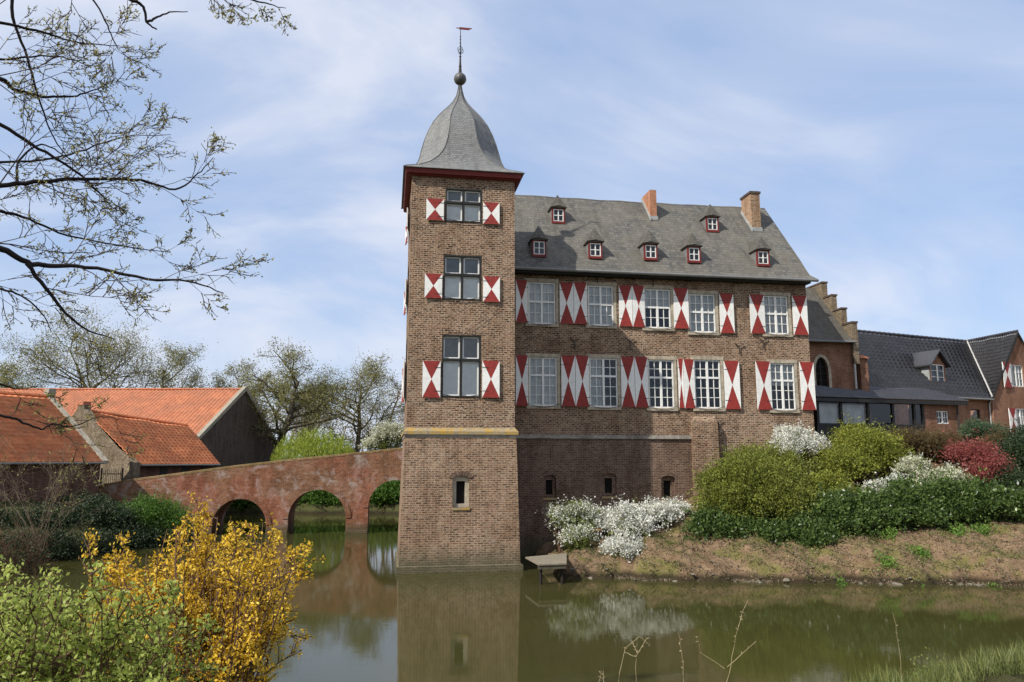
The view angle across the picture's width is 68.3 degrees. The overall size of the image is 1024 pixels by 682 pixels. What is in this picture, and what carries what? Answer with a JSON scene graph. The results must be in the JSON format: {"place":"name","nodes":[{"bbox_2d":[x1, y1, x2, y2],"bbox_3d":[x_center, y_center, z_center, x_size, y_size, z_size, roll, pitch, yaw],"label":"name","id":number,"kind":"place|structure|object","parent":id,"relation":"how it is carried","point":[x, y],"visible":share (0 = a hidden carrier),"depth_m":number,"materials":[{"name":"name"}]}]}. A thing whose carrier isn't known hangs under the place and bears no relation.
{"place":"outdoors","nodes":[
{"label":"outdoors","id":0,"kind":"place"},
{"bbox_2d":[0,514,1023,681],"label":"water","id":1,"kind":"structure","parent":0,"point":[365,612],"depth_m":20.10,"materials":[{"name":"green liquid"}]},
{"bbox_2d":[525,553,566,583],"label":"wooden jetty","id":2,"kind":"object","parent":1,"relation":"in","point":[555,561],"visible":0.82,"depth_m":26.38,"materials":[{"name":"brown wood"}]},
{"bbox_2d":[0,467,1023,681],"bbox_3d":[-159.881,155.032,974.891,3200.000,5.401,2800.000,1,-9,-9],"label":"ground","id":3,"kind":"structure","parent":0,"point":[975,575],"depth_m":27.71,"materials":[{"name":"soil"}]},
{"bbox_2d":[0,509,59,574],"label":"bare shrub","id":4,"kind":"object","parent":3,"relation":"on","point":[27,566],"visible":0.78,"depth_m":28.22,"materials":[{"name":"plant"}]},
{"bbox_2d":[0,356,64,387],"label":"tree","id":5,"kind":"object","parent":3,"relation":"on","point":[7,372],"visible":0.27,"depth_m":81.29,"materials":[{"name":"green plant"}]},
{"bbox_2d":[0,388,108,502],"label":"waterside barn","id":6,"kind":"structure","parent":3,"relation":"on","point":[24,439],"depth_m":39.25,"materials":[{"name":"tile"}]},
{"bbox_2d":[0,398,133,551],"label":"bare shrub","id":7,"kind":"object","parent":3,"relation":"on","point":[51,498],"visible":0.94,"depth_m":32.10,"materials":[{"name":"brown plant"}]},
{"bbox_2d":[0,300,196,387],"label":"tree","id":8,"kind":"object","parent":3,"relation":"on","point":[81,376],"visible":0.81,"depth_m":77.15,"materials":[{"name":"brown plant"}]},
{"bbox_2d":[0,484,202,562],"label":"bank bush","id":9,"kind":"object","parent":3,"relation":"on","point":[114,517],"visible":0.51,"depth_m":35.64,"materials":[{"name":"green plant"}]},
{"bbox_2d":[0,554,239,681],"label":"leafing shrub","id":10,"kind":"object","parent":3,"relation":"on","point":[26,655],"visible":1,"depth_m":3.68,"materials":[{"name":"green plant"}]},
{"bbox_2d":[0,386,275,467],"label":"long barn","id":11,"kind":"structure","parent":3,"relation":"on","point":[211,418],"depth_m":64.13,"materials":[{"name":"tile"}]},
{"bbox_2d":[72,401,220,483],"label":"barn","id":12,"kind":"structure","parent":3,"relation":"on","point":[168,447],"depth_m":50.20,"materials":[{"name":"tile"}]},
{"bbox_2d":[160,467,167,474],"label":"window","id":13,"kind":"structure","parent":12,"relation":"in","point":[163,470],"depth_m":48.22,"materials":[{"name":"black glass"}]},
{"bbox_2d":[182,467,189,471],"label":"window","id":14,"kind":"structure","parent":12,"relation":"in","point":[184,469],"depth_m":49.42,"materials":[{"name":"black glass"}]},
{"bbox_2d":[0,0,296,485],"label":"overhanging tree","id":15,"kind":"object","parent":3,"relation":"on","point":[28,263],"visible":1,"depth_m":9.09,"materials":[{"name":"brown plant"}]},
{"bbox_2d":[117,483,216,537],"bbox_3d":[-18.462,9.125,39.093,4.838,3.574,4.552,-3,-9,18],"label":"fern bush","id":16,"kind":"object","parent":3,"relation":"on","point":[156,510],"visible":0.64,"depth_m":38.72,"materials":[{"name":"green plant"}]},
{"bbox_2d":[120,337,217,387],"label":"tree","id":17,"kind":"object","parent":3,"relation":"on","point":[184,358],"visible":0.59,"depth_m":85.16,"materials":[{"name":"green plant"}]},
{"bbox_2d":[65,491,325,681],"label":"forsythia","id":18,"kind":"object","parent":3,"relation":"on","point":[240,653],"visible":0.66,"depth_m":5.13,"materials":[{"name":"yellow plant"}]},
{"bbox_2d":[205,356,268,401],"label":"tree","id":19,"kind":"object","parent":3,"relation":"on","point":[218,385],"visible":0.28,"depth_m":88.06,"materials":[{"name":"green plant"}]},
{"bbox_2d":[96,380,401,457],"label":"wood","id":20,"kind":"object","parent":3,"relation":"on","point":[350,440],"visible":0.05,"depth_m":105.61,"materials":[{"name":"green plant"}]},
{"bbox_2d":[98,447,401,535],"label":"brick bridge","id":21,"kind":"structure","parent":3,"relation":"on","point":[280,489],"depth_m":43.67,"materials":[{"name":"red brick"}]},
{"bbox_2d":[100,468,123,484],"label":"iron gate","id":22,"kind":"structure","parent":21,"relation":"attached to","point":[121,474],"depth_m":42.85,"materials":[{"name":"black metal"}]},
{"bbox_2d":[230,490,342,513],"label":"bank bush","id":23,"kind":"object","parent":3,"relation":"on","point":[317,497],"visible":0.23,"depth_m":60.36,"materials":[{"name":"green plant"}]},
{"bbox_2d":[227,336,367,460],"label":"tree","id":24,"kind":"object","parent":3,"relation":"on","point":[280,387],"visible":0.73,"depth_m":71.56,"materials":[{"name":"green plant"}]},
{"bbox_2d":[273,375,333,441],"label":"tree","id":25,"kind":"object","parent":3,"relation":"on","point":[303,416],"visible":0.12,"depth_m":91.93,"materials":[{"name":"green plant"}]},
{"bbox_2d":[270,426,355,460],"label":"weeping willow","id":26,"kind":"object","parent":3,"relation":"on","point":[304,450],"visible":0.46,"depth_m":62.45,"materials":[{"name":"green plant"}]},
{"bbox_2d":[285,349,404,451],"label":"tree","id":27,"kind":"object","parent":3,"relation":"on","point":[372,374],"visible":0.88,"depth_m":73.77,"materials":[{"name":"green plant"}]},
{"bbox_2d":[336,480,400,507],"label":"bank bush","id":28,"kind":"object","parent":3,"relation":"on","point":[388,491],"visible":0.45,"depth_m":60.18,"materials":[{"name":"green plant"}]},
{"bbox_2d":[357,419,403,450],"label":"blossom bush","id":29,"kind":"object","parent":3,"relation":"on","point":[387,435],"visible":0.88,"depth_m":62.20,"materials":[{"name":"white plant"}]},
{"bbox_2d":[361,370,404,448],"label":"tree","id":30,"kind":"object","parent":3,"relation":"on","point":[394,382],"visible":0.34,"depth_m":88.01,"materials":[{"name":"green plant"}]},
{"bbox_2d":[390,357,405,448],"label":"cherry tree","id":31,"kind":"object","parent":3,"relation":"on","point":[398,411],"visible":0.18,"depth_m":62.12,"materials":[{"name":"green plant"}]},
{"bbox_2d":[395,27,524,573],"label":"castle tower","id":32,"kind":"structure","parent":3,"relation":"on","point":[458,508],"depth_m":30.39,"materials":[{"name":"brick"}]},
{"bbox_2d":[403,336,407,401],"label":"window","id":33,"kind":"structure","parent":32,"relation":"in","point":[407,336],"depth_m":32.10,"materials":[{"name":"white paint"}]},
{"bbox_2d":[407,263,408,311],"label":"window","id":34,"kind":"structure","parent":32,"relation":"in","point":[408,263],"depth_m":32.45,"materials":[{"name":"white paint"}]},
{"bbox_2d":[407,196,410,241],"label":"window","id":35,"kind":"structure","parent":32,"relation":"in","point":[410,196],"depth_m":32.95,"materials":[{"name":"white paint"}]},
{"bbox_2d":[449,471,472,509],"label":"slit window","id":36,"kind":"structure","parent":32,"relation":"in","point":[460,494],"depth_m":29.55,"materials":[{"name":"stone"}]},
{"bbox_2d":[440,329,481,397],"bbox_3d":[-2.063,0.880,30.338,1.718,2.773,0.293,1,-9,-9],"label":"window","id":37,"kind":"structure","parent":32,"relation":"in","point":[461,354],"depth_m":30.39,"materials":[{"name":"grey glass"}]},
{"bbox_2d":[441,249,482,300],"bbox_3d":[-2.054,-2.708,30.899,1.699,2.128,0.293,1,-9,-9],"label":"window","id":38,"kind":"structure","parent":32,"relation":"in","point":[457,268],"depth_m":30.95,"materials":[{"name":"grey glass"}]},
{"bbox_2d":[443,182,483,222],"bbox_3d":[-2.028,-5.737,31.375,1.675,1.710,0.293,1,-9,-9],"label":"window","id":39,"kind":"structure","parent":32,"relation":"in","point":[464,205],"depth_m":31.41,"materials":[{"name":"grey glass"}]},
{"bbox_2d":[535,494,607,552],"bbox_3d":[2.448,7.280,30.083,2.867,2.516,2.710,1,-9,-9],"label":"spirea bush","id":40,"kind":"object","parent":3,"relation":"on","point":[577,530],"visible":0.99,"depth_m":30.09,"materials":[{"name":"white plant"}]},
{"bbox_2d":[618,635,648,681],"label":"dry stalk","id":41,"kind":"object","parent":3,"relation":"on","point":[634,655],"visible":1,"depth_m":5.92,"materials":[{"name":"plant"}]},
{"bbox_2d":[585,492,697,562],"bbox_3d":[4.956,7.550,30.607,3.297,2.752,5.786,-8,-12,43],"label":"spirea bush","id":42,"kind":"object","parent":3,"relation":"on","point":[634,522],"visible":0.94,"depth_m":29.68,"materials":[{"name":"white plant"}]},
{"bbox_2d":[515,190,818,556],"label":"manor house","id":43,"kind":"structure","parent":3,"relation":"on","point":[661,349],"depth_m":36.01,"materials":[{"name":"brick"}]},
{"bbox_2d":[525,278,558,326],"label":"window","id":44,"kind":"structure","parent":43,"relation":"in","point":[542,295],"depth_m":35.47,"materials":[{"name":"grey glass"}]},
{"bbox_2d":[526,353,560,408],"bbox_3d":[1.433,1.847,34.833,1.644,2.550,0.277,1,-9,-9],"label":"window","id":45,"kind":"structure","parent":43,"relation":"in","point":[543,370],"depth_m":34.91,"materials":[{"name":"grey glass"}]},
{"bbox_2d":[540,471,558,499],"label":"slit window","id":46,"kind":"structure","parent":43,"relation":"in","point":[549,493],"depth_m":34.17,"materials":[{"name":"stone"}]},
{"bbox_2d":[584,281,616,328],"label":"window","id":47,"kind":"structure","parent":43,"relation":"in","point":[601,300],"depth_m":35.91,"materials":[{"name":"grey glass"}]},
{"bbox_2d":[586,354,621,409],"bbox_3d":[4.281,1.921,35.289,1.679,2.600,0.277,1,-9,-9],"label":"window","id":48,"kind":"structure","parent":43,"relation":"in","point":[597,386],"depth_m":35.32,"materials":[{"name":"white paint"}]},
{"bbox_2d":[599,469,618,497],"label":"slit window","id":49,"kind":"structure","parent":43,"relation":"in","point":[608,480],"depth_m":34.64,"materials":[{"name":"stone"}]},
{"bbox_2d":[640,285,674,330],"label":"window","id":50,"kind":"structure","parent":43,"relation":"in","point":[657,297],"depth_m":36.37,"materials":[{"name":"white paint"}]},
{"bbox_2d":[645,356,677,410],"bbox_3d":[7.062,2.003,35.698,1.587,2.592,0.212,1,-9,-9],"label":"window","id":51,"kind":"structure","parent":43,"relation":"in","point":[672,359],"depth_m":35.77,"materials":[{"name":"white paint"}]},
{"bbox_2d":[658,472,677,501],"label":"slit window","id":52,"kind":"structure","parent":43,"relation":"in","point":[667,482],"depth_m":35.07,"materials":[{"name":"stone"}]},
{"bbox_2d":[688,290,719,335],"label":"window","id":53,"kind":"structure","parent":43,"relation":"in","point":[703,307],"depth_m":36.68,"materials":[{"name":"white paint"}]},
{"bbox_2d":[690,356,724,410],"bbox_3d":[9.357,2.032,36.070,1.656,2.632,0.212,1,-9,-9],"label":"window","id":54,"kind":"structure","parent":43,"relation":"in","point":[719,359],"depth_m":36.15,"materials":[{"name":"white paint"}]},
{"bbox_2d":[760,292,792,336],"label":"window","id":55,"kind":"structure","parent":43,"relation":"in","point":[777,310],"depth_m":37.29,"materials":[{"name":"white paint"}]},
{"bbox_2d":[766,359,799,412],"bbox_3d":[13.153,2.195,36.700,1.613,2.587,0.277,1,-9,-9],"label":"window","id":56,"kind":"structure","parent":43,"relation":"in","point":[782,371],"depth_m":36.81,"materials":[{"name":"white paint"}]},
{"bbox_2d":[696,600,755,681],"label":"dry stalk","id":57,"kind":"object","parent":3,"relation":"on","point":[741,616],"visible":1,"depth_m":6.27,"materials":[{"name":"plant"}]},
{"bbox_2d":[686,429,828,531],"bbox_3d":[10.106,5.974,32.008,7.035,4.582,6.083,1,-9,-9],"label":"yew bush","id":58,"kind":"object","parent":3,"relation":"on","point":[759,480],"visible":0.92,"depth_m":30.67,"materials":[{"name":"green plant"}]},
{"bbox_2d":[549,514,1023,584],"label":"leaf litter","id":59,"kind":"object","parent":3,"relation":"on","point":[784,543],"visible":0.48,"depth_m":27.91,"materials":[{"name":"brown plant"}]},
{"bbox_2d":[554,558,1022,586],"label":"edge grass","id":60,"kind":"structure","parent":3,"relation":"on","point":[728,577],"depth_m":26.52,"materials":[{"name":"green plant"}]},
{"bbox_2d":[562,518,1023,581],"bbox_3d":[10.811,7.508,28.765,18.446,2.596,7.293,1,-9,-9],"label":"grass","id":61,"kind":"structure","parent":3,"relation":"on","point":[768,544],"depth_m":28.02,"materials":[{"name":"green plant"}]},
{"bbox_2d":[766,418,832,474],"bbox_3d":[13.302,5.387,34.944,3.188,3.821,2.846,-2,-9,15],"label":"blossom bush","id":62,"kind":"object","parent":3,"relation":"on","point":[798,437],"visible":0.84,"depth_m":34.73,"materials":[{"name":"white plant"}]},
{"bbox_2d":[806,281,859,425],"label":"stepped gable annex","id":63,"kind":"object","parent":3,"relation":"on","point":[834,347],"visible":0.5,"depth_m":41.85,"materials":[{"name":"brick"}]},
{"bbox_2d":[814,354,831,387],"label":"window","id":64,"kind":"structure","parent":63,"relation":"in","point":[820,374],"depth_m":41.61,"materials":[{"name":"glass"}]},
{"bbox_2d":[678,464,1023,550],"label":"laurel hedge","id":65,"kind":"object","parent":3,"relation":"on","point":[939,501],"visible":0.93,"depth_m":29.61,"materials":[{"name":"green plant"}]},
{"bbox_2d":[802,410,918,497],"bbox_3d":[15.382,5.239,33.831,4.763,4.497,7.532,-7,-11,38],"label":"yew bush","id":66,"kind":"object","parent":3,"relation":"on","point":[847,458],"visible":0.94,"depth_m":33.89,"materials":[{"name":"green plant"}]},
{"bbox_2d":[857,469,905,492],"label":"blossom bush","id":67,"kind":"object","parent":3,"relation":"on","point":[876,485],"visible":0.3,"depth_m":31.68,"materials":[{"name":"white plant"}]},
{"bbox_2d":[765,514,1002,586],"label":"weeds","id":68,"kind":"object","parent":3,"relation":"on","point":[985,528],"visible":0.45,"depth_m":28.66,"materials":[{"name":"green plant"}]},
{"bbox_2d":[814,385,968,480],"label":"conservatory","id":69,"kind":"object","parent":3,"relation":"on","point":[938,410],"visible":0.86,"depth_m":40.88,"materials":[{"name":"grey glass"}]},
{"bbox_2d":[936,411,947,423],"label":"window","id":70,"kind":"structure","parent":69,"relation":"in","point":[941,412],"depth_m":41.52,"materials":[{"name":"white paint"}]},
{"bbox_2d":[765,635,1023,681],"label":"grass","id":71,"kind":"structure","parent":3,"relation":"on","point":[1007,663],"depth_m":9.82,"materials":[{"name":"green plant"}]},
{"bbox_2d":[891,609,901,681],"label":"dry stalk","id":72,"kind":"object","parent":3,"relation":"on","point":[898,645],"visible":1,"depth_m":6.68,"materials":[{"name":"plant"}]},
{"bbox_2d":[881,423,971,471],"bbox_3d":[20.246,5.542,36.583,4.811,3.235,3.028,-1,-9,9],"label":"brown hedge","id":73,"kind":"object","parent":3,"relation":"on","point":[921,441],"visible":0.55,"depth_m":36.36,"materials":[{"name":"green plant"}]},
{"bbox_2d":[884,450,977,484],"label":"blossom bush","id":74,"kind":"object","parent":3,"relation":"on","point":[910,465],"visible":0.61,"depth_m":33.01,"materials":[{"name":"white plant"}]},
{"bbox_2d":[856,329,1023,467],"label":"tiled wing","id":75,"kind":"structure","parent":3,"relation":"on","point":[984,375],"depth_m":49.85,"materials":[{"name":"grey tile"}]},
{"bbox_2d":[1010,364,1023,386],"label":"window","id":76,"kind":"structure","parent":75,"relation":"in","point":[1016,370],"depth_m":51.00,"materials":[{"name":"white paint"}]},
{"bbox_2d":[1016,408,1023,427],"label":"window","id":77,"kind":"structure","parent":75,"relation":"in","point":[1019,411],"depth_m":50.51,"materials":[{"name":"white paint"}]},
{"bbox_2d":[905,646,998,677],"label":"weeds","id":78,"kind":"object","parent":3,"relation":"on","point":[922,671],"visible":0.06,"depth_m":13.38,"materials":[{"name":"green plant"}]},
{"bbox_2d":[927,428,1018,485],"bbox_3d":[20.734,5.441,33.499,2.908,3.357,3.074,1,-9,-9],"label":"red bush","id":79,"kind":"object","parent":3,"relation":"on","point":[957,453],"visible":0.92,"depth_m":33.42,"materials":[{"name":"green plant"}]},
{"bbox_2d":[957,411,1009,465],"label":"juniper bush","id":80,"kind":"object","parent":3,"relation":"on","point":[982,427],"visible":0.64,"depth_m":38.17,"materials":[{"name":"green plant"}]},
{"bbox_2d":[971,422,1018,460],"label":"brown bush","id":81,"kind":"object","parent":3,"relation":"on","point":[992,436],"visible":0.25,"depth_m":36.10,"materials":[{"name":"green plant"}]},
{"bbox_2d":[985,414,1023,492],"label":"conifer bush","id":82,"kind":"object","parent":3,"relation":"on","point":[1012,444],"visible":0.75,"depth_m":33.92,"materials":[{"name":"green plant"}]},
{"bbox_2d":[0,0,1023,457],"label":"sky","id":83,"kind":"structure","parent":0,"point":[883,140],"materials":[{"name":"blue"}]}
]}

